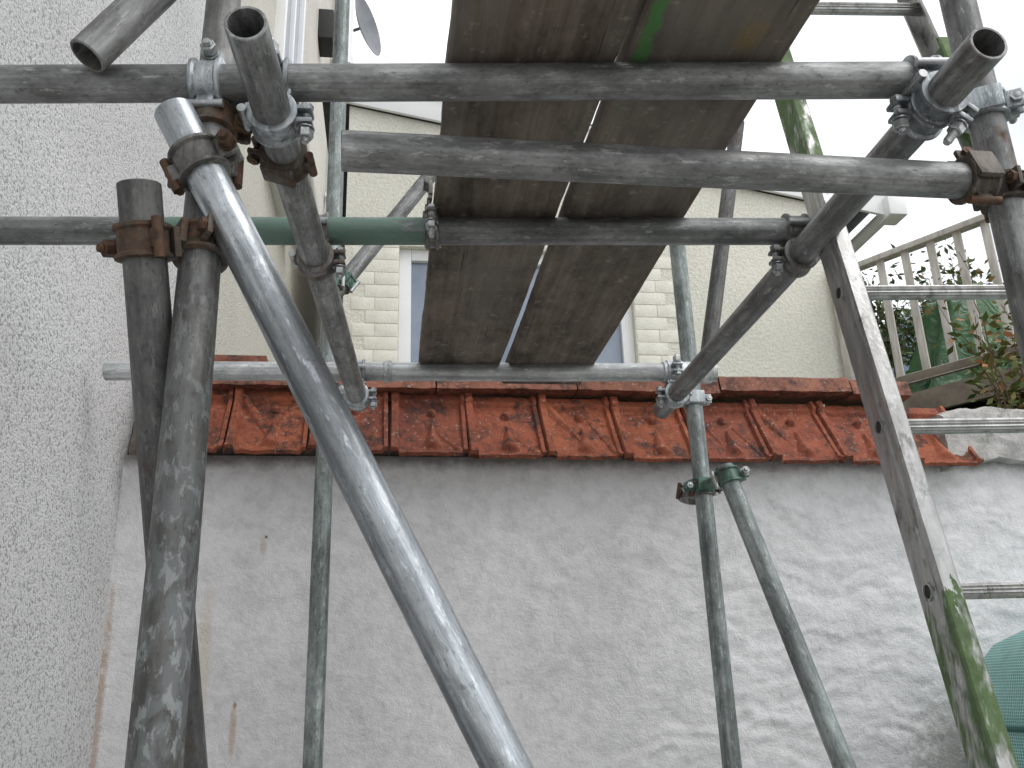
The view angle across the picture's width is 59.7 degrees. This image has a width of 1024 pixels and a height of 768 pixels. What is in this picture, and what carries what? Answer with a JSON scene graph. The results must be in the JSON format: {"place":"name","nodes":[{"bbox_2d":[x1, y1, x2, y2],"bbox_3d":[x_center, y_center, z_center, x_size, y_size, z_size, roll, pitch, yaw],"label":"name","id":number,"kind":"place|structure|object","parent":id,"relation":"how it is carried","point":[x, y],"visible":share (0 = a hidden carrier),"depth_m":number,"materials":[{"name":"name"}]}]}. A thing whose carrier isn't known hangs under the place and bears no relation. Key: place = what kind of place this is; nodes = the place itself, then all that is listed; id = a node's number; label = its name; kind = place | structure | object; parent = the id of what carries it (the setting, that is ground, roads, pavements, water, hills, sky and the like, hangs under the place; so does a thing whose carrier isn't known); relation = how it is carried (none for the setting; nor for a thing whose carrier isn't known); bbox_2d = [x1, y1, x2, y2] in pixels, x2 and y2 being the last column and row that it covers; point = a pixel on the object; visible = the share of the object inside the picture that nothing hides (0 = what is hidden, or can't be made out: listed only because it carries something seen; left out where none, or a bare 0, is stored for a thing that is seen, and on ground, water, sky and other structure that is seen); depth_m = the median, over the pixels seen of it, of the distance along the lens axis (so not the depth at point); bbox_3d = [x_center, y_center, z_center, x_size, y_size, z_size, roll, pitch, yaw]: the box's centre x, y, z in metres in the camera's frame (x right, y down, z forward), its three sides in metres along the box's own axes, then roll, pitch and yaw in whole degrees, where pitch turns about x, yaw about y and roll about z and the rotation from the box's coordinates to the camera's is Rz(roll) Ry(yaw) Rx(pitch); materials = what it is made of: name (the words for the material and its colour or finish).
{"place":"outdoors","nodes":[
{"label":"outdoors","id":0,"kind":"place"},
{"bbox_2d":[352,0,1023,325],"label":"sky","id":1,"kind":"structure","parent":0,"point":[410,31],"materials":[{"name":"white"}]},
{"bbox_2d":[945,401,1021,410],"bbox_3d":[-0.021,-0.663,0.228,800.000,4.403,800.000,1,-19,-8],"label":"ground","id":2,"kind":"structure","parent":0,"point":[974,405],"depth_m":6.40,"materials":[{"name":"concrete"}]},
{"bbox_2d":[0,0,205,767],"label":"white wall","id":3,"kind":"structure","parent":2,"relation":"on","point":[67,423],"depth_m":2.05,"materials":[{"name":"white paint"}]},
{"bbox_2d":[215,0,334,361],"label":"house wall","id":4,"kind":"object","parent":2,"relation":"on","point":[238,331],"depth_m":5.51,"materials":[{"name":"beige paint"}]},
{"bbox_2d":[269,0,305,245],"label":"side window","id":5,"kind":"structure","parent":4,"relation":"attached to","point":[289,28],"depth_m":6.09,"materials":[{"name":"white plastic"}]},
{"bbox_2d":[318,9,333,57],"bbox_3d":[-1.838,-3.479,8.857,0.175,0.340,0.300,1,-19,-8],"label":"vent cowl","id":6,"kind":"object","parent":4,"relation":"attached to","point":[325,27],"visible":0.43,"depth_m":8.73,"materials":[{"name":"black metal"}]},
{"bbox_2d":[353,0,380,55],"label":"satellite dish","id":7,"kind":"object","parent":4,"relation":"attached to","point":[367,27],"visible":0.96,"depth_m":11.71,"materials":[{"name":"grey metal"}]},
{"bbox_2d":[318,0,353,350],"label":"soil pipe","id":8,"kind":"object","parent":2,"relation":"on","point":[350,41],"visible":0.07,"depth_m":10.44,"materials":[{"name":"white plastic"}]},
{"bbox_2d":[0,0,1023,767],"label":"scaffolding","id":9,"kind":"object","parent":2,"relation":"on","point":[520,90],"visible":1,"depth_m":1.17,"materials":[{"name":"metal"}]},
{"bbox_2d":[89,455,1023,767],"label":"garden wall","id":10,"kind":"structure","parent":2,"relation":"on","point":[573,589],"depth_m":2.56,"materials":[{"name":"white paint"}]},
{"bbox_2d":[129,401,619,456],"bbox_3d":[0.136,0.196,2.835,2.520,0.289,0.210,1,-19,-8],"label":"mortar bed","id":11,"kind":"object","parent":10,"relation":"on","point":[133,450],"visible":0.08,"depth_m":2.62,"materials":[{"name":"grey concrete"}]},
{"bbox_2d":[207,389,234,452],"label":"clay tile","id":12,"kind":"object","parent":11,"relation":"on","point":[222,401],"visible":0.27,"depth_m":2.60,"materials":[{"name":"ceramic"}]},
{"bbox_2d":[212,381,290,393],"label":"capping tile","id":13,"kind":"object","parent":11,"relation":"on","point":[258,385],"visible":0.14,"depth_m":2.67,"materials":[{"name":"ceramic"}]},
{"bbox_2d":[214,355,268,361],"bbox_3d":[-0.945,-0.042,2.830,0.340,0.060,0.140,1,-19,-8],"label":"capping stub","id":14,"kind":"object","parent":13,"relation":"on","point":[244,358],"visible":0.09,"depth_m":2.78,"materials":[{"name":"ceramic"}]},
{"bbox_2d":[223,387,308,453],"bbox_3d":[-0.708,0.101,2.604,0.230,0.247,0.177,1,-19,-8],"label":"clay tile","id":15,"kind":"object","parent":11,"relation":"on","point":[266,422],"visible":0.91,"depth_m":2.60,"materials":[{"name":"ceramic"}]},
{"bbox_2d":[307,391,387,453],"bbox_3d":[-0.480,0.103,2.633,0.230,0.246,0.178,1,-19,-8],"label":"clay tile","id":16,"kind":"object","parent":11,"relation":"on","point":[372,425],"visible":0.31,"depth_m":2.64,"materials":[{"name":"ceramic"}]},
{"bbox_2d":[337,381,434,400],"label":"capping tile","id":17,"kind":"object","parent":11,"relation":"on","point":[416,387],"visible":0.2,"depth_m":2.73,"materials":[{"name":"ceramic"}]},
{"bbox_2d":[389,391,467,455],"bbox_3d":[-0.251,0.112,2.667,0.227,0.246,0.179,1,-19,-8],"label":"clay tile","id":18,"kind":"object","parent":11,"relation":"on","point":[430,425],"visible":1,"depth_m":2.67,"materials":[{"name":"ceramic"}]},
{"bbox_2d":[464,392,546,458],"bbox_3d":[-0.025,0.122,2.693,0.230,0.246,0.179,1,-19,-8],"label":"clay tile","id":19,"kind":"object","parent":11,"relation":"on","point":[504,427],"visible":0.99,"depth_m":2.69,"materials":[{"name":"ceramic"}]},
{"bbox_2d":[435,381,576,398],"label":"capping tile","id":20,"kind":"object","parent":11,"relation":"on","point":[501,389],"visible":0.45,"depth_m":2.77,"materials":[{"name":"ceramic"}]},
{"bbox_2d":[536,394,623,459],"bbox_3d":[0.203,0.128,2.724,0.228,0.246,0.179,1,-19,-8],"label":"clay tile","id":21,"kind":"object","parent":11,"relation":"on","point":[579,429],"visible":0.99,"depth_m":2.73,"materials":[{"name":"ceramic"}]},
{"bbox_2d":[608,396,690,461],"bbox_3d":[0.431,0.137,2.749,0.227,0.245,0.179,1,-19,-8],"label":"clay tile","id":22,"kind":"object","parent":11,"relation":"on","point":[644,433],"visible":0.87,"depth_m":2.75,"materials":[{"name":"ceramic"}]},
{"bbox_2d":[680,400,772,462],"bbox_3d":[0.660,0.140,2.782,0.228,0.246,0.178,1,-19,-8],"label":"clay tile","id":23,"kind":"object","parent":11,"relation":"on","point":[732,433],"visible":0.77,"depth_m":2.78,"materials":[{"name":"ceramic"}]},
{"bbox_2d":[571,380,719,401],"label":"capping tile","id":24,"kind":"object","parent":23,"relation":"on","point":[633,391],"visible":0.41,"depth_m":2.83,"materials":[{"name":"ceramic"}]},
{"bbox_2d":[712,376,851,404],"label":"capping tile","id":25,"kind":"object","parent":11,"relation":"on","point":[780,390],"visible":0.9,"depth_m":2.91,"materials":[{"name":"ceramic"}]},
{"bbox_2d":[747,399,844,463],"bbox_3d":[0.886,0.146,2.810,0.228,0.246,0.179,1,-19,-8],"label":"clay tile","id":26,"kind":"object","parent":11,"relation":"on","point":[793,433],"visible":0.99,"depth_m":2.81,"materials":[{"name":"ceramic"}]},
{"bbox_2d":[814,401,880,464],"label":"clay tile","id":27,"kind":"object","parent":11,"relation":"on","point":[847,428],"visible":0.65,"depth_m":2.85,"materials":[{"name":"ceramic"}]},
{"bbox_2d":[825,380,911,406],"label":"capping tile","id":28,"kind":"object","parent":11,"relation":"on","point":[853,398],"visible":0.3,"depth_m":2.95,"materials":[{"name":"ceramic"}]},
{"bbox_2d":[904,406,983,465],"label":"clay tile","id":29,"kind":"object","parent":11,"relation":"on","point":[932,450],"visible":0.48,"depth_m":2.81,"materials":[{"name":"ceramic"}]},
{"bbox_2d":[322,102,907,405],"bbox_3d":[0.609,0.201,8.591,4.768,4.166,4.400,1,-19,-8],"label":"cream rendered bungalow","id":30,"kind":"object","parent":2,"relation":"on","point":[792,331],"visible":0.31,"depth_m":6.80,"materials":[{"name":"paint"}]},
{"bbox_2d":[398,249,635,362],"bbox_3d":[0.066,-0.097,6.427,1.860,1.965,0.295,1,-19,-8],"label":"window","id":31,"kind":"structure","parent":30,"relation":"in","point":[620,348],"depth_m":6.66,"materials":[{"name":"white plastic"}]},
{"bbox_2d":[862,269,928,377],"bbox_3d":[3.293,-0.478,8.021,0.852,1.101,0.713,9,-22,-28],"label":"garden shrub","id":32,"kind":"object","parent":2,"relation":"on","point":[883,329],"visible":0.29,"depth_m":7.88,"materials":[{"name":"green plant"}]},
{"bbox_2d":[775,0,1023,767],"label":"ladder","id":33,"kind":"object","parent":2,"relation":"on","point":[944,593],"visible":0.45,"depth_m":1.30,"materials":[{"name":"metal"}]},
{"bbox_2d":[884,300,929,372],"bbox_3d":[5.224,-0.085,10.691,4.100,1.440,1.724,1,-19,-8],"label":"parked car","id":34,"kind":"object","parent":2,"relation":"on","point":[906,368],"depth_m":9.78,"materials":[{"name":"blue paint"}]},
{"bbox_2d":[862,240,990,363],"bbox_3d":[3.825,-0.560,8.168,1.162,1.355,1.309,6,-20,-20],"label":"garden shrub","id":35,"kind":"object","parent":2,"relation":"on","point":[911,332],"visible":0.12,"depth_m":8.04,"materials":[{"name":"green plant"}]},
{"bbox_2d":[834,214,1023,408],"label":"deck railing","id":36,"kind":"object","parent":2,"relation":"on","point":[951,395],"visible":0.26,"depth_m":6.28,"materials":[{"name":"beige wood"}]},
{"bbox_2d":[905,283,1021,392],"bbox_3d":[3.576,-0.284,6.847,1.329,0.992,0.870,1,-19,-8],"label":"tarpaulin cover","id":37,"kind":"object","parent":36,"relation":"on","point":[933,330],"visible":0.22,"depth_m":6.66,"materials":[{"name":"green plastic"}]},
{"bbox_2d":[899,251,1003,313],"bbox_3d":[4.543,-0.603,8.659,1.267,1.393,1.504,-8,-20,18],"label":"garden shrub","id":38,"kind":"object","parent":2,"relation":"on","point":[957,282],"visible":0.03,"depth_m":8.58,"materials":[{"name":"green plant"}]},
{"bbox_2d":[919,244,1023,409],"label":"nandina bush","id":39,"kind":"object","parent":2,"relation":"on","point":[993,364],"visible":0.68,"depth_m":4.72,"materials":[{"name":"green plant"}]},
{"bbox_2d":[927,406,1023,471],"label":"end block","id":40,"kind":"structure","parent":2,"relation":"on","point":[1006,448],"depth_m":2.86,"materials":[{"name":"white concrete"}]},
{"bbox_2d":[966,630,1023,767],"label":"netted garden cover","id":41,"kind":"object","parent":2,"relation":"on","point":[1004,660],"visible":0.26,"depth_m":2.17,"materials":[{"name":"teal"}]},
{"bbox_2d":[987,300,1020,371],"bbox_3d":[3.113,-0.255,4.800,0.978,1.347,1.160,1,-19,-8],"label":"nandina bush","id":42,"kind":"object","parent":2,"relation":"on","point":[994,325],"visible":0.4,"depth_m":5.02,"materials":[{"name":"green plant"}]}
]}

